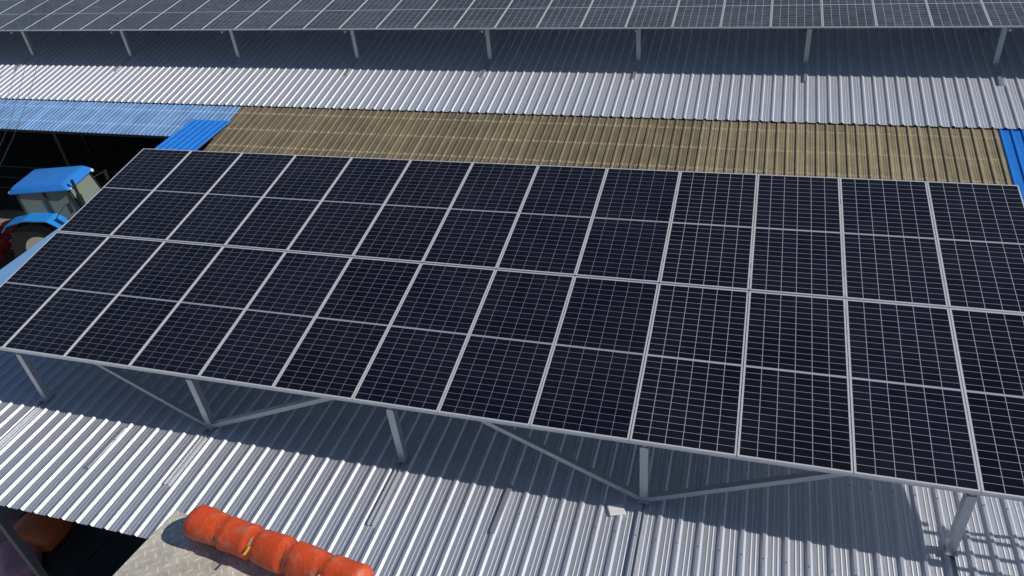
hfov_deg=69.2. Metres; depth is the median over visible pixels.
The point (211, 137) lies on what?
roof sheet edge
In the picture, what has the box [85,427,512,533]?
roof sheet seams
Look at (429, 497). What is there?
roof screws
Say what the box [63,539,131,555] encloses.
metal bar
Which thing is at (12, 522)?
pink feed sack
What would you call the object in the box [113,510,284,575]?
lift deck
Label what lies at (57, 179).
tractor roof
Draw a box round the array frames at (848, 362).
[0,148,1023,499]
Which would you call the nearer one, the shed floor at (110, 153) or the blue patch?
the blue patch
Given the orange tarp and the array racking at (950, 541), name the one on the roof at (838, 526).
the array racking at (950, 541)
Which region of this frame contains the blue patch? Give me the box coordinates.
[154,119,230,150]
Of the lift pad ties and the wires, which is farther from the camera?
the wires
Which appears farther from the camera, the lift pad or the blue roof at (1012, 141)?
the blue roof at (1012, 141)
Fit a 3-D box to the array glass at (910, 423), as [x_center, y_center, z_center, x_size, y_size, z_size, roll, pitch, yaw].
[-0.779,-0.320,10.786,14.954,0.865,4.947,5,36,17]
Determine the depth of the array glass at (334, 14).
20.27 m
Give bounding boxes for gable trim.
[0,224,63,285]
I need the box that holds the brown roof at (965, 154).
[203,105,1012,249]
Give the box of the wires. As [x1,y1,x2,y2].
[0,0,45,163]
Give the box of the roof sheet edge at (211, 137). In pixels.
[195,125,227,150]
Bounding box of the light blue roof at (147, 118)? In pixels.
[0,98,240,137]
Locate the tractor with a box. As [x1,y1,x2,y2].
[0,169,108,259]
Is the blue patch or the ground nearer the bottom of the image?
the ground
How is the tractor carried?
on the ground
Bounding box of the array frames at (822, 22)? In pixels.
[0,0,1023,30]
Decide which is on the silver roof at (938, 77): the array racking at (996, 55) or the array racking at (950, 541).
the array racking at (996, 55)
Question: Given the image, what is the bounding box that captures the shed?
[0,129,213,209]
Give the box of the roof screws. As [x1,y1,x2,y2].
[0,357,1008,575]
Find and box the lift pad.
[183,504,373,575]
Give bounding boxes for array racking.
[0,191,1023,575]
[10,20,1011,85]
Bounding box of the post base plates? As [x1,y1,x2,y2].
[40,395,957,556]
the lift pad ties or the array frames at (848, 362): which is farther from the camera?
the array frames at (848, 362)
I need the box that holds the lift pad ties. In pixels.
[218,526,329,575]
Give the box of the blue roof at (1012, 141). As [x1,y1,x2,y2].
[998,127,1023,200]
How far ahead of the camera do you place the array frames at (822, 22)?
19.78 m
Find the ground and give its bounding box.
[0,210,24,518]
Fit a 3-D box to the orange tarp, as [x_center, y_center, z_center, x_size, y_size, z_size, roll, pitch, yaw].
[-8.143,4.181,12.816,0.895,0.414,0.700,-2,35,7]
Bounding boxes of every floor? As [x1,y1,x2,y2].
[0,131,210,210]
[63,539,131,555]
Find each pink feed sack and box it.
[0,518,20,545]
[0,540,41,575]
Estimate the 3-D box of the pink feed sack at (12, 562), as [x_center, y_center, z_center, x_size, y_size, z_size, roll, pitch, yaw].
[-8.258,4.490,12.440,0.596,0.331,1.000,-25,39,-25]
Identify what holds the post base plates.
on the roof at (838, 526)
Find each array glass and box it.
[0,0,1023,29]
[0,149,1023,495]
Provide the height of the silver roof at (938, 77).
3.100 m
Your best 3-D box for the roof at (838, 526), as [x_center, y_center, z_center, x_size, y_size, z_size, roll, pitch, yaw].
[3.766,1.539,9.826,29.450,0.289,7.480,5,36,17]
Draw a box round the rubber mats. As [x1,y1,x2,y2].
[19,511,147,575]
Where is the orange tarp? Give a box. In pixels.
[7,512,72,551]
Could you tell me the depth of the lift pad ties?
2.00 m
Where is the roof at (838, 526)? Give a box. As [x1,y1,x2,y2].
[0,238,1023,575]
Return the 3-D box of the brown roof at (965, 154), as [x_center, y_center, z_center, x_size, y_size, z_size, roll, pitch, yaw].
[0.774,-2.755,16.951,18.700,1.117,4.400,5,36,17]
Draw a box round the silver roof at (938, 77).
[0,0,1023,128]
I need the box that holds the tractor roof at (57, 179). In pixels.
[9,166,92,194]
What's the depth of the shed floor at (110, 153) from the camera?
27.82 m
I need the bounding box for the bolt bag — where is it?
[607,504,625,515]

